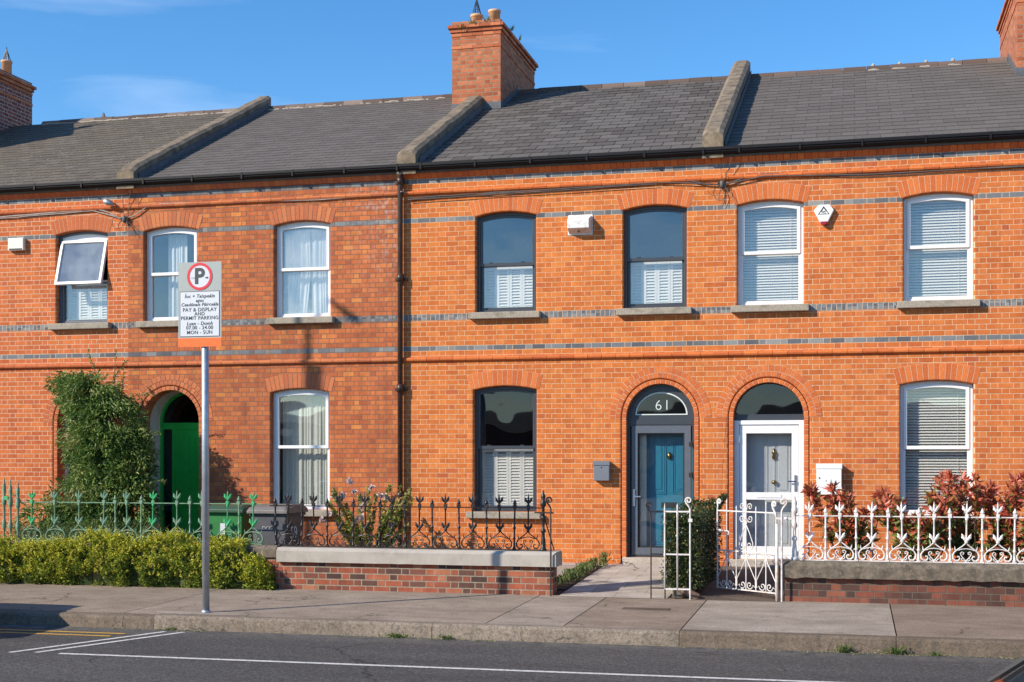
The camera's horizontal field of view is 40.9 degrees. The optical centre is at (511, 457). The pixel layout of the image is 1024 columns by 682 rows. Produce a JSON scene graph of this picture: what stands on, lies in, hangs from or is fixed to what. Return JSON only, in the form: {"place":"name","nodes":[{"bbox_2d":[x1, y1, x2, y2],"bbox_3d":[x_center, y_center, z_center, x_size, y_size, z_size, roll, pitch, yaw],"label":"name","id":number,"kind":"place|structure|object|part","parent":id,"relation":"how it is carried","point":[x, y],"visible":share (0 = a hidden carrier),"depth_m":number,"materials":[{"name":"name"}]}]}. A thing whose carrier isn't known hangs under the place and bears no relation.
{"place":"outdoors","nodes":[
{"label":"outdoors","id":0,"kind":"place"},
{"bbox_2d":[0,514,163,539],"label":"long grass","id":1,"kind":"structure","parent":0,"point":[55,534],"depth_m":21.88,"materials":[{"name":"green plant"}]},
{"bbox_2d":[0,0,1004,124],"label":"sky","id":2,"kind":"structure","parent":0,"point":[83,58],"materials":[{"name":"blue"}]},
{"bbox_2d":[0,624,1023,681],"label":"road","id":3,"kind":"structure","parent":0,"point":[35,666],"depth_m":14.26,"materials":[{"name":"grey asphalt"}]},
{"bbox_2d":[0,629,124,635],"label":"double yellow line","id":4,"kind":"object","parent":3,"relation":"on","point":[58,631],"visible":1,"depth_m":16.60,"materials":[{"name":"paint"}]},
{"bbox_2d":[372,631,414,637],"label":"weed tuft","id":5,"kind":"object","parent":3,"relation":"on","point":[392,635],"visible":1,"depth_m":16.14,"materials":[{"name":"green plant"}]},
{"bbox_2d":[11,631,830,681],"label":"parking bay line","id":6,"kind":"object","parent":3,"relation":"on","point":[366,664],"visible":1,"depth_m":14.10,"materials":[{"name":"white paint"}]},
{"bbox_2d":[432,634,455,639],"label":"weed tuft","id":7,"kind":"object","parent":3,"relation":"on","point":[445,637],"visible":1,"depth_m":15.99,"materials":[{"name":"green plant"}]},
{"bbox_2d":[0,609,1023,657],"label":"kerb","id":8,"kind":"structure","parent":3,"relation":"on","point":[977,647],"depth_m":15.83,"materials":[{"name":"concrete"}]},
{"bbox_2d":[829,642,855,652],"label":"weed tuft","id":9,"kind":"object","parent":3,"relation":"on","point":[844,648],"visible":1,"depth_m":14.88,"materials":[{"name":"green plant"}]},
{"bbox_2d":[878,645,911,654],"bbox_3d":[4.127,2.070,14.787,0.312,0.118,0.262,0,0,-21],"label":"weed tuft","id":10,"kind":"object","parent":3,"relation":"on","point":[897,651],"visible":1,"depth_m":14.76,"materials":[{"name":"green plant"}]},
{"bbox_2d":[925,651,958,656],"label":"weed tuft","id":11,"kind":"object","parent":3,"relation":"on","point":[933,653],"visible":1,"depth_m":14.67,"materials":[{"name":"green plant"}]},
{"bbox_2d":[987,657,1023,681],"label":"parked car","id":12,"kind":"object","parent":3,"relation":"on","point":[1017,675],"visible":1,"depth_m":6.88,"materials":[{"name":"grey metal"}]},
{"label":"window","id":13,"kind":"part","parent":12,"relation":"part of","materials":[{"name":"blue glass"}]},
{"bbox_2d":[0,583,1023,639],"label":"pavement","id":14,"kind":"structure","parent":0,"point":[987,622],"depth_m":17.40,"materials":[{"name":"concrete"}]},
{"bbox_2d":[0,525,279,590],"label":"hedge","id":15,"kind":"object","parent":14,"relation":"on","point":[165,565],"visible":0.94,"depth_m":20.22,"materials":[{"name":"green plant"}]},
{"bbox_2d":[155,611,257,614],"bbox_3d":[-3.839,1.944,17.175,1.462,0.005,0.299,0,0,14],"label":"mortar patch","id":16,"kind":"object","parent":14,"relation":"on","point":[199,612],"visible":1,"depth_m":17.13,"materials":[{"name":"concrete"}]},
{"bbox_2d":[178,261,221,612],"bbox_3d":[-3.898,-0.245,17.236,0.590,4.410,0.121,0,0,14],"label":"parking sign","id":17,"kind":"object","parent":16,"relation":"on","point":[199,304],"visible":1,"depth_m":17.19,"materials":[{"name":"metal"}]},
{"bbox_2d":[275,546,561,594],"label":"garden wall","id":18,"kind":"structure","parent":14,"relation":"on","point":[519,572],"depth_m":19.38,"materials":[{"name":"brick"}]},
{"bbox_2d":[269,492,541,550],"bbox_3d":[-1.561,0.900,19.610,4.100,0.796,0.074,0,0,14],"label":"railing","id":19,"kind":"object","parent":18,"relation":"on","point":[404,506],"visible":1,"depth_m":19.59,"materials":[{"name":"black metal"}]},
{"bbox_2d":[540,490,546,550],"bbox_3d":[0.435,0.880,19.100,0.100,0.860,0.095,0,0,14],"label":"gate post","id":20,"kind":"object","parent":18,"relation":"on","point":[543,519],"visible":0.99,"depth_m":19.08,"materials":[{"name":"black metal"}]},
{"bbox_2d":[534,497,554,595],"bbox_3d":[0.484,1.217,19.147,0.293,1.366,0.620,0,0,14],"label":"gate post","id":21,"kind":"object","parent":14,"relation":"on","point":[550,533],"visible":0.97,"depth_m":18.82,"materials":[{"name":"black metal"}]},
{"bbox_2d":[622,607,670,610],"bbox_3d":[1.703,1.938,17.404,0.600,0.045,0.200,0,0,14],"label":"drain cover","id":22,"kind":"object","parent":14,"relation":"on","point":[638,608],"visible":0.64,"depth_m":17.41,"materials":[{"name":"grey metal"}]},
{"bbox_2d":[672,590,682,597],"bbox_3d":[2.240,1.825,18.527,0.140,0.130,0.120,0,0,9],"label":"loose brick","id":23,"kind":"object","parent":14,"relation":"on","point":[677,594],"visible":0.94,"depth_m":18.47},
{"bbox_2d":[663,497,692,599],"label":"gate","id":24,"kind":"structure","parent":14,"relation":"on","point":[690,520],"depth_m":18.35,"materials":[{"name":"white metal"}]},
{"bbox_2d":[775,498,793,601],"bbox_3d":[3.591,1.222,18.078,0.242,1.377,0.061,0,0,24],"label":"gate post","id":25,"kind":"object","parent":14,"relation":"on","point":[776,554],"visible":1,"depth_m":18.07,"materials":[{"name":"white metal"}]},
{"bbox_2d":[716,498,776,593],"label":"iron gate","id":26,"kind":"structure","parent":25,"relation":"attached to","point":[773,505],"depth_m":18.59,"materials":[{"name":"white metal"}]},
{"bbox_2d":[783,559,1023,606],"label":"garden wall","id":27,"kind":"structure","parent":14,"relation":"on","point":[960,584],"depth_m":17.77,"materials":[{"name":"brick"}]},
{"bbox_2d":[791,496,797,559],"bbox_3d":[3.764,0.940,18.272,0.100,0.860,0.095,0,0,14],"label":"gate post","id":28,"kind":"object","parent":27,"relation":"on","point":[794,510],"visible":1,"depth_m":18.25,"materials":[{"name":"white metal"}]},
{"bbox_2d":[796,501,1023,563],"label":"railing","id":29,"kind":"object","parent":27,"relation":"on","point":[901,508],"visible":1,"depth_m":17.91,"materials":[{"name":"white metal"}]},
{"bbox_2d":[68,626,1018,658],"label":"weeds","id":30,"kind":"object","parent":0,"point":[572,643],"visible":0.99,"depth_m":15.66,"materials":[{"name":"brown plant"}]},
{"bbox_2d":[554,566,601,594],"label":"garden soil","id":31,"kind":"structure","parent":0,"point":[572,583],"depth_m":20.61,"materials":[{"name":"brown soil"}]},
{"bbox_2d":[2,478,6,535],"bbox_3d":[-7.833,1.100,21.157,0.085,1.600,0.081,0,0,14],"label":"gate post","id":32,"kind":"object","parent":31,"relation":"on","point":[4,502],"visible":0.57,"depth_m":21.14,"materials":[{"name":"green metal"}]},
{"bbox_2d":[8,479,12,538],"bbox_3d":[-7.726,1.115,21.131,0.085,1.570,0.081,0,0,14],"label":"gate post","id":33,"kind":"object","parent":31,"relation":"on","point":[10,505],"visible":0.65,"depth_m":21.11,"materials":[{"name":"green metal"}]},
{"bbox_2d":[15,482,19,540],"bbox_3d":[-7.600,1.130,21.099,0.085,1.540,0.081,0,0,14],"label":"gate post","id":34,"kind":"object","parent":31,"relation":"on","point":[17,502],"visible":0.53,"depth_m":21.08,"materials":[{"name":"green metal"}]},
{"bbox_2d":[6,349,166,540],"bbox_3d":[-7.138,-0.051,23.723,3.067,3.754,1.694,0,0,14],"label":"shrub","id":35,"kind":"object","parent":31,"relation":"on","point":[131,450],"visible":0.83,"depth_m":23.51,"materials":[{"name":"green plant"}]},
{"bbox_2d":[0,47,235,537],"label":"terraced house","id":36,"kind":"structure","parent":31,"relation":"on","point":[63,292],"depth_m":25.20,"materials":[{"name":"brick"}]},
{"bbox_2d":[8,238,25,250],"bbox_3d":[-9.096,-3.915,25.192,0.320,0.230,0.096,0,0,14],"label":"alarm box","id":37,"kind":"object","parent":36,"relation":"attached to","point":[16,244],"visible":1,"depth_m":25.16,"materials":[{"name":"beige plastic"}]},
{"bbox_2d":[0,210,121,218],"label":"cable","id":38,"kind":"object","parent":36,"relation":"attached to","point":[35,214],"visible":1,"depth_m":25.04,"materials":[{"name":"black rubber"}]},
{"bbox_2d":[48,231,111,329],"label":"window","id":39,"kind":"structure","parent":36,"relation":"in","point":[97,299],"depth_m":25.12,"materials":[{"name":"white glass"}]},
{"bbox_2d":[103,199,115,205],"bbox_3d":[-7.235,-4.588,24.666,0.234,0.131,0.128,0,0,-22],"label":"security lamp","id":40,"kind":"object","parent":36,"relation":"attached to","point":[108,202],"visible":1,"depth_m":24.62,"materials":[{"name":"white plastic"}]},
{"bbox_2d":[0,541,284,580],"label":"garden wall","id":41,"kind":"structure","parent":31,"relation":"on","point":[268,551],"depth_m":19.99,"materials":[{"name":"brick"}]},
{"bbox_2d":[19,489,263,544],"bbox_3d":[-5.619,0.880,20.614,4.080,0.796,0.074,0,0,14],"label":"railing","id":42,"kind":"object","parent":41,"relation":"on","point":[252,522],"visible":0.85,"depth_m":20.59,"materials":[{"name":"green metal"}]},
{"bbox_2d":[209,503,257,541],"bbox_3d":[-4.279,1.280,21.236,0.650,1.157,0.888,0,0,14],"label":"wheelie bin","id":43,"kind":"object","parent":31,"relation":"on","point":[217,514],"visible":0.35,"depth_m":20.88,"materials":[{"name":"green plastic"}]},
{"bbox_2d":[247,504,307,545],"bbox_3d":[-3.566,1.284,20.955,0.650,1.157,0.888,0,0,14],"label":"wheelie bin","id":44,"kind":"object","parent":31,"relation":"on","point":[264,514],"visible":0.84,"depth_m":20.61,"materials":[{"name":"grey plastic"}]},
{"bbox_2d":[116,94,451,546],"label":"terraced house","id":45,"kind":"structure","parent":31,"relation":"on","point":[303,379],"depth_m":24.19,"materials":[{"name":"brick"}]},
{"bbox_2d":[112,190,135,234],"bbox_3d":[-6.976,-4.398,24.636,0.457,0.848,0.159,0,0,28],"label":"cable joint","id":46,"kind":"object","parent":45,"relation":"attached to","point":[125,219],"visible":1,"depth_m":24.64,"materials":[{"name":"grey plastic"}]},
{"bbox_2d":[136,227,196,327],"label":"window","id":47,"kind":"structure","parent":45,"relation":"in","point":[177,244],"depth_m":24.73,"materials":[{"name":"white plastic"}]},
{"bbox_2d":[176,429,198,540],"bbox_3d":[-5.818,0.555,25.136,0.750,2.150,0.095,0,0,14],"label":"front door","id":48,"kind":"structure","parent":45,"relation":"in","point":[187,440],"depth_m":25.17,"materials":[{"name":"green paint"}]},
{"bbox_2d":[128,191,407,217],"bbox_3d":[-4.376,-4.414,23.983,5.370,0.264,0.132,0,0,14],"label":"cable","id":49,"kind":"object","parent":45,"relation":"attached to","point":[258,201],"visible":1,"depth_m":23.86,"materials":[{"name":"black rubber"}]},
{"bbox_2d":[266,222,334,324],"bbox_3d":[-3.635,-3.230,24.008,1.230,1.804,0.469,0,0,14],"label":"window","id":50,"kind":"structure","parent":45,"relation":"in","point":[298,269],"depth_m":24.17,"materials":[{"name":"white plastic"}]},
{"bbox_2d":[273,389,333,516],"bbox_3d":[-3.674,-0.093,24.018,1.280,2.227,0.469,0,0,14],"label":"window","id":51,"kind":"structure","parent":45,"relation":"in","point":[306,412],"depth_m":24.19,"materials":[{"name":"white plastic"}]},
{"bbox_2d":[319,477,415,546],"bbox_3d":[-2.382,1.003,22.265,1.585,1.379,1.275,0,0,14],"label":"rose bush","id":52,"kind":"object","parent":31,"relation":"on","point":[398,517],"visible":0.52,"depth_m":22.01,"materials":[{"name":"green plant"}]},
{"bbox_2d":[310,538,440,547],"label":"garden grass","id":53,"kind":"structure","parent":31,"relation":"on","point":[388,546],"depth_m":21.73,"materials":[{"name":"green plant"}]},
{"bbox_2d":[395,0,727,570],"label":"terraced house","id":54,"kind":"structure","parent":31,"relation":"on","point":[540,349],"depth_m":23.02,"materials":[{"name":"orange brick"}]},
{"bbox_2d":[457,14,521,40],"bbox_3d":[-0.279,-8.725,27.936,1.880,0.250,0.791,0,0,-45],"label":"weed","id":55,"kind":"object","parent":54,"relation":"on","point":[511,29],"visible":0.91,"depth_m":27.45,"materials":[{"name":"green plant"}]},
{"bbox_2d":[466,386,541,518],"bbox_3d":[-0.104,-0.093,23.105,1.280,2.227,0.422,0,0,14],"label":"window","id":56,"kind":"structure","parent":54,"relation":"in","point":[511,476],"depth_m":23.24,"materials":[{"name":"black glass"}]},
{"bbox_2d":[468,213,540,319],"bbox_3d":[-0.089,-3.230,23.101,1.230,1.804,0.422,0,0,14],"label":"window","id":57,"kind":"structure","parent":54,"relation":"in","point":[522,304],"depth_m":23.22,"materials":[{"name":"black glass"}]},
{"bbox_2d":[408,181,717,199],"bbox_3d":[0.809,-4.453,22.735,5.311,0.143,0.050,0,0,14],"label":"cable","id":58,"kind":"object","parent":54,"relation":"attached to","point":[508,192],"visible":1,"depth_m":22.80,"materials":[{"name":"black rubber"}]},
{"bbox_2d":[567,214,592,234],"bbox_3d":[1.108,-3.850,22.600,0.415,0.330,0.198,0,0,14],"label":"alarm box","id":59,"kind":"object","parent":54,"relation":"attached to","point":[579,224],"visible":1,"depth_m":22.55,"materials":[{"name":"white plastic"}]},
{"bbox_2d":[593,461,610,480],"bbox_3d":[1.477,0.217,22.533,0.277,0.326,0.150,0,0,14],"label":"letter box","id":60,"kind":"object","parent":54,"relation":"attached to","point":[602,470],"visible":1,"depth_m":22.48,"materials":[{"name":"silver metal"}]},
{"bbox_2d":[616,206,691,315],"bbox_3d":[2.349,-3.230,22.494,1.230,1.804,0.422,0,0,14],"label":"window","id":61,"kind":"structure","parent":54,"relation":"in","point":[659,280],"depth_m":22.61,"materials":[{"name":"black glass"}]},
{"bbox_2d":[631,426,693,554],"bbox_3d":[2.472,0.540,22.493,1.035,2.120,0.131,0,0,14],"label":"storm door","id":62,"kind":"structure","parent":54,"relation":"in","point":[636,431],"depth_m":22.58,"materials":[{"name":"grey metal"}]},
{"bbox_2d":[647,426,691,545],"bbox_3d":[2.602,0.555,22.693,0.830,2.150,0.110,0,0,14],"label":"front door","id":63,"kind":"structure","parent":54,"relation":"in","point":[664,452],"depth_m":22.73,"materials":[{"name":"teal paint"}]},
{"bbox_2d":[557,573,569,585],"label":"bedding plant","id":64,"kind":"object","parent":31,"relation":"on","point":[560,581],"visible":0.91,"depth_m":19.89,"materials":[{"name":"green plant"}]},
{"bbox_2d":[557,565,577,575],"bbox_3d":[-0.345,1.808,21.288,2.250,0.124,3.150,0,0,14],"label":"gravel bed","id":65,"kind":"object","parent":31,"relation":"on","point":[560,568],"depth_m":21.99,"materials":[{"name":"white gravel"}]},
{"bbox_2d":[562,567,579,577],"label":"bedding plant","id":66,"kind":"object","parent":31,"relation":"on","point":[566,570],"visible":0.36,"depth_m":20.67,"materials":[{"name":"green plant"}]},
{"bbox_2d":[567,569,583,581],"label":"bedding plant","id":67,"kind":"object","parent":31,"relation":"on","point":[574,575],"visible":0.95,"depth_m":20.30,"materials":[{"name":"green plant"}]},
{"bbox_2d":[574,564,592,574],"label":"bedding plant","id":68,"kind":"object","parent":31,"relation":"on","point":[583,569],"visible":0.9,"depth_m":21.07,"materials":[{"name":"green plant"}]},
{"bbox_2d":[575,561,593,570],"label":"bedding plant","id":69,"kind":"object","parent":31,"relation":"on","point":[587,563],"visible":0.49,"depth_m":21.48,"materials":[{"name":"green plant"}]},
{"bbox_2d":[562,562,607,565],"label":"wall foot path","id":70,"kind":"structure","parent":31,"relation":"on","point":[565,563],"depth_m":22.54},
{"bbox_2d":[594,550,613,565],"bbox_3d":[1.485,1.643,22.240,0.303,0.284,0.483,0,0,14],"label":"bedding plant","id":71,"kind":"object","parent":70,"relation":"on","point":[605,557],"visible":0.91,"depth_m":22.20,"materials":[{"name":"green plant"}]},
{"bbox_2d":[586,558,603,568],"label":"bedding plant","id":72,"kind":"object","parent":31,"relation":"on","point":[594,561],"visible":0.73,"depth_m":21.84,"materials":[{"name":"green plant"}]},
{"bbox_2d":[559,564,720,598],"bbox_3d":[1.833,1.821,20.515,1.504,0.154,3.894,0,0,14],"label":"paved path","id":73,"kind":"structure","parent":0,"point":[619,582],"depth_m":20.04,"materials":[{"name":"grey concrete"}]},
{"bbox_2d":[646,502,665,598],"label":"half gate","id":74,"kind":"structure","parent":73,"relation":"on","point":[651,554],"depth_m":18.51,"materials":[{"name":"metal"}]},
{"bbox_2d":[658,492,727,595],"bbox_3d":[2.679,1.197,19.916,0.790,1.384,2.909,0,0,14],"label":"hedge","id":75,"kind":"object","parent":73,"relation":"on","point":[703,542],"visible":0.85,"depth_m":18.71,"materials":[{"name":"green plant"}]},
{"bbox_2d":[696,566,783,601],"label":"side path","id":76,"kind":"structure","parent":0,"point":[711,591],"depth_m":19.59,"materials":[{"name":"grey concrete"}]},
{"bbox_2d":[681,586,699,598],"bbox_3d":[2.400,1.825,18.467,0.252,0.192,0.108,0,0,0],"label":"loose brick","id":77,"kind":"object","parent":76,"relation":"on","point":[695,595],"visible":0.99,"depth_m":18.42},
{"bbox_2d":[845,520,874,559],"bbox_3d":[5.170,1.355,20.447,0.471,0.891,0.521,0,0,14],"label":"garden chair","id":78,"kind":"object","parent":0,"point":[871,549],"visible":0.12,"depth_m":20.22,"materials":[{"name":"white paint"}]},
{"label":"garden soil","id":79,"kind":"structure","parent":0,"visible":0},
{"bbox_2d":[800,481,893,559],"bbox_3d":[4.926,1.078,19.659,1.449,1.535,0.905,0,0,-7],"label":"photinia shrub","id":80,"kind":"object","parent":79,"relation":"on","point":[810,490],"visible":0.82,"depth_m":19.52,"materials":[{"name":"red plant"}]},
{"bbox_2d":[702,0,1023,566],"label":"terraced house","id":81,"kind":"structure","parent":79,"relation":"on","point":[869,336],"depth_m":21.74,"materials":[{"name":"orange brick"}]},
{"bbox_2d":[707,154,734,203],"bbox_3d":[3.365,-4.488,22.063,0.420,0.888,0.155,0,0,32],"label":"cable joint","id":82,"kind":"object","parent":81,"relation":"attached to","point":[721,183],"visible":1,"depth_m":22.06,"materials":[{"name":"grey plastic"}]},
{"bbox_2d":[736,425,798,554],"bbox_3d":[4.113,0.520,22.079,0.985,2.090,0.122,0,0,14],"label":"storm door","id":83,"kind":"structure","parent":81,"relation":"in","point":[744,430],"depth_m":22.09,"materials":[{"name":"white plastic"}]},
{"bbox_2d":[747,433,791,554],"bbox_3d":[4.202,0.555,22.285,0.870,2.150,0.130,0,0,14],"label":"front door","id":84,"kind":"structure","parent":81,"relation":"in","point":[769,455],"depth_m":22.31,"materials":[{"name":"grey paint"}]},
{"bbox_2d":[731,201,808,312],"bbox_3d":[4.150,-3.230,22.043,1.230,1.804,0.415,0,0,14],"label":"window","id":85,"kind":"structure","parent":81,"relation":"in","point":[751,305],"depth_m":22.16,"materials":[{"name":"white plastic"}]},
{"bbox_2d":[814,204,833,225],"bbox_3d":[4.935,-3.835,21.707,0.307,0.330,0.083,0,0,14],"label":"alarm box","id":86,"kind":"object","parent":81,"relation":"attached to","point":[823,213],"visible":1,"depth_m":21.67,"materials":[{"name":"white plastic"}]},
{"bbox_2d":[816,464,841,494],"bbox_3d":[5.006,0.340,21.652,0.402,0.491,0.156,0,0,14],"label":"utility box","id":87,"kind":"object","parent":81,"relation":"attached to","point":[826,474],"visible":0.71,"depth_m":21.59,"materials":[{"name":"white metal"}]},
{"bbox_2d":[816,464,841,494],"bbox_3d":[4.990,0.338,21.586,0.402,0.488,0.013,0,0,14],"label":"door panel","id":88,"kind":"structure","parent":87,"relation":"in","point":[828,473],"depth_m":21.59,"materials":[{"name":"white metal"}]},
{"bbox_2d":[725,165,1023,184],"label":"cable","id":89,"kind":"object","parent":81,"relation":"attached to","point":[873,174],"visible":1,"depth_m":21.49,"materials":[{"name":"black rubber"}]},
{"bbox_2d":[897,193,979,308],"bbox_3d":[6.649,-3.230,21.421,1.230,1.804,0.415,0,0,14],"label":"window","id":90,"kind":"structure","parent":81,"relation":"in","point":[938,300],"depth_m":21.54,"materials":[{"name":"white plastic"}]},
{"bbox_2d":[900,381,979,523],"bbox_3d":[6.623,-0.093,21.427,1.280,2.227,0.415,0,0,14],"label":"window","id":91,"kind":"structure","parent":81,"relation":"in","point":[960,387],"depth_m":21.57,"materials":[{"name":"white plastic"}]},
{"bbox_2d":[877,466,979,561],"bbox_3d":[5.849,0.980,19.361,1.454,1.733,1.352,0,0,14],"label":"photinia shrub","id":92,"kind":"object","parent":79,"relation":"on","point":[890,502],"visible":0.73,"depth_m":19.12,"materials":[{"name":"red plant"}]},
{"bbox_2d":[936,470,1023,561],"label":"photinia shrub","id":93,"kind":"object","parent":79,"relation":"on","point":[1016,494],"visible":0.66,"depth_m":19.11,"materials":[{"name":"red plant"}]},
{"bbox_2d":[972,479,1023,562],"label":"photinia shrub","id":94,"kind":"object","parent":79,"relation":"on","point":[989,491],"visible":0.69,"depth_m":18.97,"materials":[{"name":"red plant"}]}
]}

